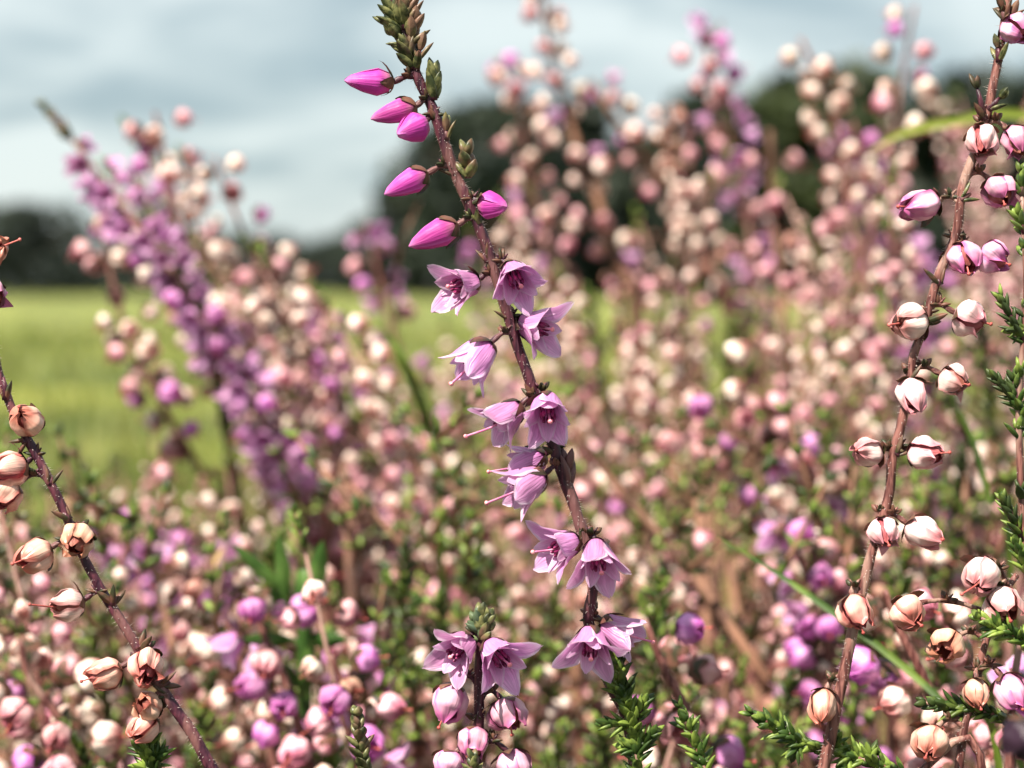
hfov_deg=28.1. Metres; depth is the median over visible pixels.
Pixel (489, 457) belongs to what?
heather sprig
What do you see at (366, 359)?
heather sprig
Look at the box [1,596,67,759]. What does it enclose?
heather sprig
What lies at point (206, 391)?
heather sprig
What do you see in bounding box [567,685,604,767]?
heather sprig
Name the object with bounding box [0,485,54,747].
heather sprig
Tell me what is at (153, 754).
heather shoot
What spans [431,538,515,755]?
heather sprig
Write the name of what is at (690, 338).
heather sprig
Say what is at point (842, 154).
heather sprig
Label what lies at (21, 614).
heather sprig
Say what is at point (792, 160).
heather sprig
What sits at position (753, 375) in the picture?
heather sprig
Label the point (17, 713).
heather sprig
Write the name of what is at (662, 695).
heather shoot
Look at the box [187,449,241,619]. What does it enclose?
heather sprig
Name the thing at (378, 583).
heather sprig
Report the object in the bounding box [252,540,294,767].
heather shoot
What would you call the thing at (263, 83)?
sky
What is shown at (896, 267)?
heather sprig
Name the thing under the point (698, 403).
heather sprig
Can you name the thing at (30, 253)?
bush
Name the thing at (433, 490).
heather sprig
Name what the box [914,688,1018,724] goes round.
heather shoot
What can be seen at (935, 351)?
heather sprig
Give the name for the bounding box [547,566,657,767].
heather sprig
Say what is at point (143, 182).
heather sprig
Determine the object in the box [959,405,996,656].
heather sprig
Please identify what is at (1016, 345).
heather sprig
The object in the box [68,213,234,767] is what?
heather sprig
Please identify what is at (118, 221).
heather sprig
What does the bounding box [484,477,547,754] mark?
heather sprig
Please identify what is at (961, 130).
heather sprig
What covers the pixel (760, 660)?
heather sprig
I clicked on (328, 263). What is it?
bush
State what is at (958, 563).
heather sprig
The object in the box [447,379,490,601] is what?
heather sprig
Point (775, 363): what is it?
heather sprig
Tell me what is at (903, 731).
heather sprig
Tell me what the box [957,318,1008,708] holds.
heather shoot
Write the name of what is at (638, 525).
heather shoot
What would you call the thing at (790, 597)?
heather sprig
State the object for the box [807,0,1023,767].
heather sprig
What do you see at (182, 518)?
heather sprig
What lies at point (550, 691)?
heather shoot
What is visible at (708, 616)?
dry twigs
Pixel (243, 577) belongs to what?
heather sprig
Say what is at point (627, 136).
heather sprig
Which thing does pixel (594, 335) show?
heather shoot
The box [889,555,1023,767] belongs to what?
heather sprig
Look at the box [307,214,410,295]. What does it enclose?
bush
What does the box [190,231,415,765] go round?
heather sprig
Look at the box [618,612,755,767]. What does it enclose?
heather sprig
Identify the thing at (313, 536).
heather sprig
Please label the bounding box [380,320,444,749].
grass blade
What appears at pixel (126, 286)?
bush
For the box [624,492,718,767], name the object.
heather sprig
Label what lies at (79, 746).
heather shoot
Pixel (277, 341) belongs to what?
heather sprig
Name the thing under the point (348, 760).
heather sprig
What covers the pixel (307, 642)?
leaves
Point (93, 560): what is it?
heather sprig
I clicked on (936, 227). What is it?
tree
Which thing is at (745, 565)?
heather sprig
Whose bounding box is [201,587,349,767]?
heather sprig
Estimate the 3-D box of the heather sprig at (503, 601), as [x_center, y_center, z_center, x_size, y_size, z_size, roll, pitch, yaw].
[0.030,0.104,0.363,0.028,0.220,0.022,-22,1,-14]
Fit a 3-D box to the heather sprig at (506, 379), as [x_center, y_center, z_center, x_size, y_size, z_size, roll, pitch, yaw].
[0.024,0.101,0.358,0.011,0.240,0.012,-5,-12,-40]
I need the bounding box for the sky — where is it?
[0,0,1023,286]
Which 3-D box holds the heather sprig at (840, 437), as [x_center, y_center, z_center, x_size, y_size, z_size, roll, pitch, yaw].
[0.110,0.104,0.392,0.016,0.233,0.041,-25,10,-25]
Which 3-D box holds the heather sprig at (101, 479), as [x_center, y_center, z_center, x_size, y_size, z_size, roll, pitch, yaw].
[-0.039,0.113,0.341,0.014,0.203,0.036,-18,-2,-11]
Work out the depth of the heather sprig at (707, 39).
0.36 m
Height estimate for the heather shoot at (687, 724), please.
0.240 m
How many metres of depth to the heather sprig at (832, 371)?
0.30 m
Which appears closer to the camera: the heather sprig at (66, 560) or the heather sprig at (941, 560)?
the heather sprig at (941, 560)
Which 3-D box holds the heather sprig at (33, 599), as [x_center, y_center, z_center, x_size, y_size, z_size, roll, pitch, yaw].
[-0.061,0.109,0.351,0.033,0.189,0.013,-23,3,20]
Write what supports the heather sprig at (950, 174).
on the ground at (62, 309)
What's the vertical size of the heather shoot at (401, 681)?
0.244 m
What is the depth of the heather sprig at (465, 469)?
0.28 m
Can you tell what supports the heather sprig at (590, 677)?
on the ground at (62, 309)
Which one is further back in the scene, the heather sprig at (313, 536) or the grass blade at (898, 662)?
the heather sprig at (313, 536)
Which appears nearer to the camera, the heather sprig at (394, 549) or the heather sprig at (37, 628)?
the heather sprig at (37, 628)
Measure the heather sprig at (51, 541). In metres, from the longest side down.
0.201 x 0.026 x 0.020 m
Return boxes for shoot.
[55,710,99,767]
[71,599,123,766]
[127,699,175,767]
[182,667,236,767]
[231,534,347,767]
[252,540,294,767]
[282,630,327,740]
[312,745,351,767]
[345,705,374,767]
[372,535,427,750]
[415,587,461,750]
[448,451,482,556]
[458,537,507,764]
[495,677,546,755]
[532,606,567,722]
[535,717,585,767]
[565,283,619,554]
[577,710,627,767]
[594,645,664,767]
[607,500,662,764]
[626,643,667,706]
[632,567,680,732]
[668,695,714,767]
[678,462,722,677]
[704,312,756,701]
[734,720,759,767]
[738,704,985,767]
[763,667,813,767]
[802,403,851,601]
[825,463,875,698]
[834,631,870,750]
[880,541,934,754]
[907,586,966,767]
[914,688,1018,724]
[936,446,986,599]
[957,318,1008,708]
[963,596,1007,731]
[968,609,1023,650]
[986,161,1023,573]
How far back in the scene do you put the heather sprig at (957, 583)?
0.23 m
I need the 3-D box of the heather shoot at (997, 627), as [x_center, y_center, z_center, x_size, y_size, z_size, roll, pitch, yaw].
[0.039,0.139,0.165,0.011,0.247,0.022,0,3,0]
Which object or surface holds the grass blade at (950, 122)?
on the ground at (62, 309)
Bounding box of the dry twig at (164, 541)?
[53,475,246,642]
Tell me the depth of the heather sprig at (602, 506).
0.37 m
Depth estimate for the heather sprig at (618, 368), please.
0.39 m
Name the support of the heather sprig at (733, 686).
on the ground at (62, 309)
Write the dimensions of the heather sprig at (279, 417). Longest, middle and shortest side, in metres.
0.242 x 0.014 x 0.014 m
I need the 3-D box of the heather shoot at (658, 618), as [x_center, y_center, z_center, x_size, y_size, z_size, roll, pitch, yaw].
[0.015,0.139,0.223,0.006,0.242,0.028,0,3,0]
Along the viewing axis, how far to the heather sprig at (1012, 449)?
0.29 m
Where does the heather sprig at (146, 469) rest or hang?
on the ground at (62, 309)
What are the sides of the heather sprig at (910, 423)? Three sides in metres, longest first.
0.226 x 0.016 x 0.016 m
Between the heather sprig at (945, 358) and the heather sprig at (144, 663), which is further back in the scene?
the heather sprig at (945, 358)
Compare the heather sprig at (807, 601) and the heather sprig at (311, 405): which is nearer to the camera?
the heather sprig at (807, 601)
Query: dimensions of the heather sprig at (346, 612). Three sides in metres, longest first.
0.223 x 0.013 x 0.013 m
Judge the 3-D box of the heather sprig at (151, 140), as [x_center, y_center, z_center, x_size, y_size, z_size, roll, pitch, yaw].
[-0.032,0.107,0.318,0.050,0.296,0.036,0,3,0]
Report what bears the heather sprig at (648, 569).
on the ground at (62, 309)
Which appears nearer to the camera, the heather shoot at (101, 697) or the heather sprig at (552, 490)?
the heather shoot at (101, 697)
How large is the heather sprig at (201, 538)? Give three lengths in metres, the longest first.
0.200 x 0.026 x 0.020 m
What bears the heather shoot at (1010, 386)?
on the ground at (62, 309)
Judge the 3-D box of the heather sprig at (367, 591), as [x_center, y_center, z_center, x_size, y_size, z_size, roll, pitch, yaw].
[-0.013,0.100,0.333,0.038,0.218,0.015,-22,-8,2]
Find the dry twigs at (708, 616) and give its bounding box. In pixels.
[0,392,1023,767]
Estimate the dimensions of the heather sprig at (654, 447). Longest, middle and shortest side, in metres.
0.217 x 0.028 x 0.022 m
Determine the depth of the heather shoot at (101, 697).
0.23 m
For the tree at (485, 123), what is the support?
on the ground at (62, 309)
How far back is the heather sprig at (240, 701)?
0.26 m
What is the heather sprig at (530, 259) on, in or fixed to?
on the ground at (62, 309)
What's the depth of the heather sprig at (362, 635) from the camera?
0.23 m
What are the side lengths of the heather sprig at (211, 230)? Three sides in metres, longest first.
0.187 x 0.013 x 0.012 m
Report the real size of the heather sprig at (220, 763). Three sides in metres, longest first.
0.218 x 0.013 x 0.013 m
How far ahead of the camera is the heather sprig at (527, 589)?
0.37 m
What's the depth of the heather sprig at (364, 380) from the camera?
0.28 m
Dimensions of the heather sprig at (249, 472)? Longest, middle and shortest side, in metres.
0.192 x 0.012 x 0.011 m
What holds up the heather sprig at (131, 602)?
on the ground at (62, 309)
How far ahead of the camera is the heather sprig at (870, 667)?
0.17 m
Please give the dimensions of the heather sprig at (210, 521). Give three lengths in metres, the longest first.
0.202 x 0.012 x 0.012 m
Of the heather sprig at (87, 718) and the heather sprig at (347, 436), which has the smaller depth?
the heather sprig at (87, 718)
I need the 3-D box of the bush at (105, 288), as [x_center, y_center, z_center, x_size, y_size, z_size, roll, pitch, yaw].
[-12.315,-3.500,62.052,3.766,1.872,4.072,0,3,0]
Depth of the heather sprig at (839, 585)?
0.22 m
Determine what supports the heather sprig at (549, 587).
on the ground at (62, 309)
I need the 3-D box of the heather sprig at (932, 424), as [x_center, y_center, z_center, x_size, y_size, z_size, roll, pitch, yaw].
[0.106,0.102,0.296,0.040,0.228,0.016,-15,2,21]
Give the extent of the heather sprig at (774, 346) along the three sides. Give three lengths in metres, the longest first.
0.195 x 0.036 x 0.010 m
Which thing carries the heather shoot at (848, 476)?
on the ground at (62, 309)
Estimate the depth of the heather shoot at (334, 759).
0.21 m
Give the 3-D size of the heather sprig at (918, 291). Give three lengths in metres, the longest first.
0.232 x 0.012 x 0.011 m
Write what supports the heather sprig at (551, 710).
on the ground at (62, 309)
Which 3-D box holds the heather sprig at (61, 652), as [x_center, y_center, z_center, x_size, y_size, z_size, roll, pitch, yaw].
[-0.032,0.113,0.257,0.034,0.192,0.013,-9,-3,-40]
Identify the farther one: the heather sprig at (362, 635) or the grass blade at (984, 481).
the heather sprig at (362, 635)
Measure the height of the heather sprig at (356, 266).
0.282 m
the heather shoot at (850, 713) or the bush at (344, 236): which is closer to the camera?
the heather shoot at (850, 713)
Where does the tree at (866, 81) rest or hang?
on the ground at (62, 309)
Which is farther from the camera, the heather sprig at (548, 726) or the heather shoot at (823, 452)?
the heather shoot at (823, 452)
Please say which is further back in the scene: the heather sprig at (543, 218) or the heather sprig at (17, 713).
the heather sprig at (543, 218)
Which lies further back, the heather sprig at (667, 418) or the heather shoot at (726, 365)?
the heather sprig at (667, 418)
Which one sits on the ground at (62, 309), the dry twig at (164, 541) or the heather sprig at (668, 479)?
the heather sprig at (668, 479)
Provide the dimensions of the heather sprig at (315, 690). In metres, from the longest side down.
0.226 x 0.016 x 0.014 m
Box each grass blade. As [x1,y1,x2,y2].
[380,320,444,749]
[715,535,1002,767]
[870,108,1023,150]
[949,395,1023,767]
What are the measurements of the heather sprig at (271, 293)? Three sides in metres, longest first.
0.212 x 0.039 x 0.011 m
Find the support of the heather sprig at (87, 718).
on the ground at (62, 309)
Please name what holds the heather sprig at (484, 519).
on the ground at (62, 309)
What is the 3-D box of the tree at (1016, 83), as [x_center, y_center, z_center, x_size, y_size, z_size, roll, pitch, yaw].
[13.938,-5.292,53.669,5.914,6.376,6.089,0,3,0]
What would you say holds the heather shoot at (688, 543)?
on the ground at (62, 309)
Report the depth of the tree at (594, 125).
53.17 m
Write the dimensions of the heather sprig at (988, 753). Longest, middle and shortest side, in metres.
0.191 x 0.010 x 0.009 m
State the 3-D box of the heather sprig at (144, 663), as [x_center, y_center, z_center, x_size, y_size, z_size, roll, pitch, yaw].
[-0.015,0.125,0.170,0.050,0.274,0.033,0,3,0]
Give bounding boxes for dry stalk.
[184,548,222,701]
[393,200,419,467]
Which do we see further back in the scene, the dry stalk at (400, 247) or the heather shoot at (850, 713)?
the dry stalk at (400, 247)
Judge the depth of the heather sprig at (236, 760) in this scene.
0.34 m
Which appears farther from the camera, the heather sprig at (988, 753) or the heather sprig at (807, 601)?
the heather sprig at (807, 601)
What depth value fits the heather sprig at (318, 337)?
0.32 m
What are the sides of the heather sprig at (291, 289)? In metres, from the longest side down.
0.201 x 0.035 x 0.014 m
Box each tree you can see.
[362,122,508,297]
[387,93,609,297]
[505,91,663,296]
[593,129,689,296]
[639,86,780,297]
[680,66,882,297]
[793,52,942,297]
[855,65,1021,297]
[969,61,1023,293]
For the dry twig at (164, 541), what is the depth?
0.26 m
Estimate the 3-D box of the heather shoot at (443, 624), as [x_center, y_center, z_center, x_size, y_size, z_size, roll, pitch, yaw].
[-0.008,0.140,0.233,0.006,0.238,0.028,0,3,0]
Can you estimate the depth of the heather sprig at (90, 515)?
0.37 m
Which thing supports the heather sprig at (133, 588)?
on the ground at (62, 309)
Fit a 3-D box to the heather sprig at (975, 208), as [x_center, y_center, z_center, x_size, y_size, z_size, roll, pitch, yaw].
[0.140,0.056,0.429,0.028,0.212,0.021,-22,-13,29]
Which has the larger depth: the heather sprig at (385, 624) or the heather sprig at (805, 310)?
the heather sprig at (805, 310)
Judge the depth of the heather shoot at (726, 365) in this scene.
0.32 m
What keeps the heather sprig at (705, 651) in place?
on the ground at (62, 309)
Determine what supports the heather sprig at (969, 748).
on the ground at (62, 309)
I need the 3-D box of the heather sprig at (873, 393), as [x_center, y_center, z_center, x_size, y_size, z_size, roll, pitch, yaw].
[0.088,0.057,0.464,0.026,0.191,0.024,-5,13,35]
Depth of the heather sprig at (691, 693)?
0.20 m
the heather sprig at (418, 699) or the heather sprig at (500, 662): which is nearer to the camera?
the heather sprig at (500, 662)
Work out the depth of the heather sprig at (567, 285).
0.40 m
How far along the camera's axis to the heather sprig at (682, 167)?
0.36 m
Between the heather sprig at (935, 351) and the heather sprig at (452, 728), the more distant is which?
the heather sprig at (935, 351)
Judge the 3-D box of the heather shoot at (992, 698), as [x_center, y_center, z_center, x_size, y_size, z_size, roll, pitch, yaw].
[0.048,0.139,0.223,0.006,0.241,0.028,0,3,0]
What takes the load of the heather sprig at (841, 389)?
on the ground at (62, 309)
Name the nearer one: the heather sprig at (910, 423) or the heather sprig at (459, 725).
the heather sprig at (459, 725)
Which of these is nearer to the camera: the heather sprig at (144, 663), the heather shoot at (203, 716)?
the heather sprig at (144, 663)
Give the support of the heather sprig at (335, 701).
on the ground at (62, 309)
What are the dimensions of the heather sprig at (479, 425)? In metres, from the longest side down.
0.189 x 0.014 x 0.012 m
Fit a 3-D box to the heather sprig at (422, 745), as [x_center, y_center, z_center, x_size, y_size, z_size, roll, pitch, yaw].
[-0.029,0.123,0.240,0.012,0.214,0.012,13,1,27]
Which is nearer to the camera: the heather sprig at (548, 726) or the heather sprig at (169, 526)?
the heather sprig at (548, 726)
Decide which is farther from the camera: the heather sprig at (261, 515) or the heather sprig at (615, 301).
the heather sprig at (615, 301)
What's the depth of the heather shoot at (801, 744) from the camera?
0.15 m
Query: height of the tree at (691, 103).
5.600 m
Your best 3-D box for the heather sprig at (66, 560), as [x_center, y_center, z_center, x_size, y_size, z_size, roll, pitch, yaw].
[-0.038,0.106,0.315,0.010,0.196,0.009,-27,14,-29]
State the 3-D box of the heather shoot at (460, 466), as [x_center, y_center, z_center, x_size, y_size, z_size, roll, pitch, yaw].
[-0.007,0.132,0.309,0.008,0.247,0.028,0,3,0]
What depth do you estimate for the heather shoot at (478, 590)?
0.24 m
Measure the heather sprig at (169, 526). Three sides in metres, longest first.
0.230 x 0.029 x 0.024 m
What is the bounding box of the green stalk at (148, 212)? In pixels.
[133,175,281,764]
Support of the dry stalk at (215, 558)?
attached to the heather foliage
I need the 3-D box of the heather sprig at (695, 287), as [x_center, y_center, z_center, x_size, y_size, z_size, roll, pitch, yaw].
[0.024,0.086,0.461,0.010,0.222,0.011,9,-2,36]
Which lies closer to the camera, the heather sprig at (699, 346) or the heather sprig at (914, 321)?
the heather sprig at (914, 321)
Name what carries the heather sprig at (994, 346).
on the ground at (62, 309)
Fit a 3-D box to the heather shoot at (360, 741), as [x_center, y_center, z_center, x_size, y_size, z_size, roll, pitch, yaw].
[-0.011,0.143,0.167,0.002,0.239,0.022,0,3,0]
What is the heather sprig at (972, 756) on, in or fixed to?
on the ground at (62, 309)
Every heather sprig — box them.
[0,235,219,767]
[0,463,73,767]
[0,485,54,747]
[0,510,83,766]
[0,528,62,695]
[0,531,60,752]
[0,634,140,767]
[0,659,18,767]
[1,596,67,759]
[21,521,128,749]
[21,588,97,764]
[32,570,102,767]
[35,99,335,684]
[36,501,144,761]
[49,502,101,644]
[62,463,104,720]
[63,557,171,763]
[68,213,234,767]
[77,505,145,632]
[79,451,126,720]
[89,506,285,767]
[90,476,196,695]
[95,508,229,767]
[98,155,432,757]
[110,618,185,767]
[115,429,181,705]
[115,451,172,762]
[118,490,148,606]
[120,115,391,595]
[124,109,293,594]
[133,140,432,630]
[135,412,196,699]
[135,491,205,761]
[141,482,183,690]
[153,153,278,415]
[153,615,186,764]
[162,517,257,767]
[175,519,228,767]
[176,144,278,418]
[176,265,434,767]
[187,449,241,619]
[187,616,297,767]
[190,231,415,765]
[191,337,390,595]
[195,443,272,758]
[196,154,360,620]
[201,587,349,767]
[203,486,236,712]
[205,675,238,767]
[212,282,380,649]
[217,500,241,767]
[220,239,411,591]
[223,694,282,767]
[232,244,430,736]
[232,453,318,766]
[235,491,266,563]
[238,420,344,625]
[238,461,324,757]
[239,232,394,542]
[239,233,436,575]
[266,523,393,753]
[273,502,386,767]
[278,298,418,629]
[284,365,422,694]
[292,326,447,600]
[300,644,412,767]
[304,276,449,602]
[313,497,336,760]
[316,286,545,767]
[318,345,430,623]
[321,583,413,767]
[338,342,538,611]
[338,619,386,767]
[340,317,511,767]
[344,0,654,766]
[344,389,547,761]
[345,222,463,513]
[355,334,420,504]
[370,550,423,765]
[372,569,423,767]
[379,392,547,750]
[386,553,472,767]
[399,417,619,754]
[404,567,488,765]
[408,410,570,764]
[411,394,529,623]
[413,691,448,767]
[417,300,588,689]
[423,602,541,767]
[425,429,502,700]
[429,461,482,767]
[431,313,467,444]
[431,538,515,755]
[444,564,508,767]
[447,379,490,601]
[459,221,538,606]
[461,377,551,609]
[463,594,496,764]
[475,431,516,597]
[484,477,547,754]
[486,52,585,684]
[491,189,728,732]
[494,341,586,685]
[501,578,573,764]
[509,628,579,767]
[516,181,631,603]
[520,0,646,731]
[537,495,620,762]
[540,144,734,614]
[542,382,586,697]
[546,503,598,760]
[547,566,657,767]
[551,262,642,678]
[559,537,641,756]
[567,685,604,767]
[570,552,699,761]
[573,400,620,624]
[573,428,818,765]
[575,364,777,766]
[576,69,754,703]
[585,575,687,767]
[587,367,681,524]
[593,359,758,746]
[596,489,675,730]
[601,235,696,690]
[606,302,683,678]
[611,285,656,540]
[613,356,736,695]
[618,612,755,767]
[619,362,666,514]
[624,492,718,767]
[631,205,743,536]
[638,502,734,754]
[646,280,711,554]
[649,104,751,766]
[653,338,903,765]
[663,317,725,661]
[663,679,699,767]
[667,279,707,674]
[668,9,781,767]
[672,647,734,754]
[694,589,766,767]
[707,653,757,746]
[714,388,756,469]
[717,404,765,560]
[726,167,781,750]
[728,75,900,729]
[732,246,886,741]
[735,509,830,767]
[739,130,814,669]
[743,530,796,669]
[744,254,872,757]
[748,290,824,650]
[750,365,836,605]
[755,518,893,767]
[766,475,804,713]
[769,471,870,767]
[769,555,851,767]
[773,173,940,598]
[773,333,826,680]
[777,37,872,572]
[785,218,836,568]
[791,522,883,767]
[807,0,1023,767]
[818,124,874,706]
[821,120,963,746]
[825,327,923,693]
[830,381,923,659]
[836,229,884,473]
[837,587,992,767]
[839,5,938,564]
[849,211,1001,649]
[853,466,976,767]
[860,159,918,740]
[864,226,926,737]
[871,198,1023,663]
[874,498,939,765]
[879,368,1006,717]
[888,472,972,761]
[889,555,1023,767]
[908,473,968,759]
[910,414,971,622]
[912,281,945,530]
[916,284,996,542]
[922,98,1021,299]
[923,365,1023,625]
[926,635,1023,767]
[940,102,997,532]
[947,124,1012,679]
[948,275,1012,465]
[951,82,1022,342]
[954,398,1023,762]
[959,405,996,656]
[965,107,1023,749]
[965,723,1004,767]
[967,574,1023,760]
[968,284,1023,456]
[970,204,1022,314]
[970,631,1020,767]
[990,207,1023,570]
[1000,716,1023,760]
[1001,283,1023,646]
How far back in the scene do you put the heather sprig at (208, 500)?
0.28 m
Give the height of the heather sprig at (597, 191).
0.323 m
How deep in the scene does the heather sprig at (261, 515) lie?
0.31 m
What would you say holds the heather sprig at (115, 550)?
on the ground at (62, 309)
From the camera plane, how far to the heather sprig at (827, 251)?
0.32 m
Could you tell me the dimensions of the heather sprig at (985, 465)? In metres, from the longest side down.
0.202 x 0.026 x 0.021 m
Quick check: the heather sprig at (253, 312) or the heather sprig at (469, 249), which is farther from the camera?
the heather sprig at (469, 249)
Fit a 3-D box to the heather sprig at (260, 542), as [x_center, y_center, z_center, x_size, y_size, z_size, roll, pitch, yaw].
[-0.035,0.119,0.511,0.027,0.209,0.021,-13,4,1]
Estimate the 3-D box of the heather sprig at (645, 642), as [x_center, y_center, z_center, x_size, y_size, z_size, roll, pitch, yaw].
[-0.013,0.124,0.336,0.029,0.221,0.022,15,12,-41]
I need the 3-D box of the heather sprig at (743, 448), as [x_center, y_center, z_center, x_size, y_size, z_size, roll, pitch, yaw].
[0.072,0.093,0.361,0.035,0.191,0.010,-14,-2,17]
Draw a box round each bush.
[0,199,109,296]
[45,238,154,295]
[107,244,195,294]
[195,230,318,296]
[276,241,375,295]
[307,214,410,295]
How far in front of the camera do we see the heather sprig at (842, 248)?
0.41 m
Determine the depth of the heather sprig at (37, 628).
0.28 m
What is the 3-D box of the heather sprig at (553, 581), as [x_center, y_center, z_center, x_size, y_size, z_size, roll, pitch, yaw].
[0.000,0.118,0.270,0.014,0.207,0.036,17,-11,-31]
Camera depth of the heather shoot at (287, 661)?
0.24 m
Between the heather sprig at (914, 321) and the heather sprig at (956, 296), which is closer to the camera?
the heather sprig at (914, 321)
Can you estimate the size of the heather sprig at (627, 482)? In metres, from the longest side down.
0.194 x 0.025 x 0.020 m
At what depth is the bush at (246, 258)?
57.16 m
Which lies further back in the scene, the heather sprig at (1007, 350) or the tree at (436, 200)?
the tree at (436, 200)
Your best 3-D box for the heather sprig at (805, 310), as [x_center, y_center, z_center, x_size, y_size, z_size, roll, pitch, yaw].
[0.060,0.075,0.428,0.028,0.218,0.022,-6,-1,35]
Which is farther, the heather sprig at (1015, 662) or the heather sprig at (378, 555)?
the heather sprig at (378, 555)
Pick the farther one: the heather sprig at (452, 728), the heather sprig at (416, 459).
the heather sprig at (416, 459)
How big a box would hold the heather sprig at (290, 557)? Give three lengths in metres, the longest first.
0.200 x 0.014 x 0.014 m
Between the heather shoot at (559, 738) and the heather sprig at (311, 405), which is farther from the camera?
the heather sprig at (311, 405)
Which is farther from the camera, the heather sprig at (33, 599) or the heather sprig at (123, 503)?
the heather sprig at (123, 503)
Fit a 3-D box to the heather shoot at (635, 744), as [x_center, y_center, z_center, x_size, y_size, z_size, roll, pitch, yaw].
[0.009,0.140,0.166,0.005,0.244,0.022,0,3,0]
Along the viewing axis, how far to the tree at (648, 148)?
54.80 m
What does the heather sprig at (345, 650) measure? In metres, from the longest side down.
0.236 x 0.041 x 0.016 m
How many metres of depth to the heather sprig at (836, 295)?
0.44 m
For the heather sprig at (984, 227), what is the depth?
0.39 m
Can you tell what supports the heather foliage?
on the ground at (62, 309)
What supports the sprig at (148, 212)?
attached to the heather foliage
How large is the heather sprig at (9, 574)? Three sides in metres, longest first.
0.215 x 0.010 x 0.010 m
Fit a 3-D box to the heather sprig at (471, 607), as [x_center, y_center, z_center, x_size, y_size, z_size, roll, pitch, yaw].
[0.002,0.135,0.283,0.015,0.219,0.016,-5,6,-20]
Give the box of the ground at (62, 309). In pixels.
[0,287,1023,766]
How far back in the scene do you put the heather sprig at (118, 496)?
0.31 m
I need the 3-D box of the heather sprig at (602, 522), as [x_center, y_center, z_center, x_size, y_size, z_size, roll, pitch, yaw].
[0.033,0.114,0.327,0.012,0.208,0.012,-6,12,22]
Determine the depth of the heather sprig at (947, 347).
0.30 m
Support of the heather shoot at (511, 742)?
on the ground at (62, 309)
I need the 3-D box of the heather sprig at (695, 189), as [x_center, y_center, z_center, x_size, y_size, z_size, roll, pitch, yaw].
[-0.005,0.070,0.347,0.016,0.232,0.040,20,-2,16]
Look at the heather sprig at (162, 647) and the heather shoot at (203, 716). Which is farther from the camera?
the heather sprig at (162, 647)
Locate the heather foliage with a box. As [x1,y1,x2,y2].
[0,350,1023,767]
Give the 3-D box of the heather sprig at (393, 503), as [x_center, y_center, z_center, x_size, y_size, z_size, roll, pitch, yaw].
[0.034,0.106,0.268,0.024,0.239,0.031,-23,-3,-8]
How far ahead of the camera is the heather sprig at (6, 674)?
0.24 m
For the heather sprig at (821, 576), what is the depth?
0.22 m
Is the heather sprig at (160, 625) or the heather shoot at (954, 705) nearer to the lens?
the heather shoot at (954, 705)
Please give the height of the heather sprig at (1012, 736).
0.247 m
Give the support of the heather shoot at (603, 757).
on the ground at (62, 309)
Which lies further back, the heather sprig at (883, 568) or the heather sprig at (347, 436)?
the heather sprig at (347, 436)
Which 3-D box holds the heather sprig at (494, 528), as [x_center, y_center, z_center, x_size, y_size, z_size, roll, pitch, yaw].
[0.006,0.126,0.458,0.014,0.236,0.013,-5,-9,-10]
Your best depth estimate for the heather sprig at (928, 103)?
0.43 m
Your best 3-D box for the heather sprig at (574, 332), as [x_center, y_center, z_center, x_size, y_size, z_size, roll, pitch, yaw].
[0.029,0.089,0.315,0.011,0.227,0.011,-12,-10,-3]
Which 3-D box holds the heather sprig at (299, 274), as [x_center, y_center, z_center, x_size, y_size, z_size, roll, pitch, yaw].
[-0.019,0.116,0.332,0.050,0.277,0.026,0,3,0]
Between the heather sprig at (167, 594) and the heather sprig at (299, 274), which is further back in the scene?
the heather sprig at (299, 274)
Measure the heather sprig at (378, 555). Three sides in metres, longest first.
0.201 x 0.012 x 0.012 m
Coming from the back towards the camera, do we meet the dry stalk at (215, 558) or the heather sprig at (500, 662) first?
the dry stalk at (215, 558)
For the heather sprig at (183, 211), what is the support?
on the ground at (62, 309)
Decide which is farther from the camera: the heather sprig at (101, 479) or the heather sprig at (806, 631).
the heather sprig at (101, 479)
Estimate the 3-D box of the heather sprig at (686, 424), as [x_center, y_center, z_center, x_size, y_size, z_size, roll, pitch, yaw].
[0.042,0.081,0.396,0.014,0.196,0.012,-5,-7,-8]
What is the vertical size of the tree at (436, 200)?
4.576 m
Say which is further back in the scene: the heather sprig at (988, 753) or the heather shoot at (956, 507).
the heather shoot at (956, 507)
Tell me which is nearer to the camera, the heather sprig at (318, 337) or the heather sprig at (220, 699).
the heather sprig at (220, 699)
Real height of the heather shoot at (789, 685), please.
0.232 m
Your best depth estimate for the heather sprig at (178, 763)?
0.26 m
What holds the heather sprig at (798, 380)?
on the ground at (62, 309)
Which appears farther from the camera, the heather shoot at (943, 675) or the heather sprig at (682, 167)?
the heather sprig at (682, 167)
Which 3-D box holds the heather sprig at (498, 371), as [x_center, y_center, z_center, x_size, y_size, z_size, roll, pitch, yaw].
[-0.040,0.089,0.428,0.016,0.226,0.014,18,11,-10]
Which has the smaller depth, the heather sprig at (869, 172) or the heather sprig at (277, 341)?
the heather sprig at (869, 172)
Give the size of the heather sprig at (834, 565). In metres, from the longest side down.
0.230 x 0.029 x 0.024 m
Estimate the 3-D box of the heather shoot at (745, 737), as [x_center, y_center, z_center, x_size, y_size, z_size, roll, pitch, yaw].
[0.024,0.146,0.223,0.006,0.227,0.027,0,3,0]
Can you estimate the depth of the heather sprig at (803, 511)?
0.36 m
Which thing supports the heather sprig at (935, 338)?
on the ground at (62, 309)
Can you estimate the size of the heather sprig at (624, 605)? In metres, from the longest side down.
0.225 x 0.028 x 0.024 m

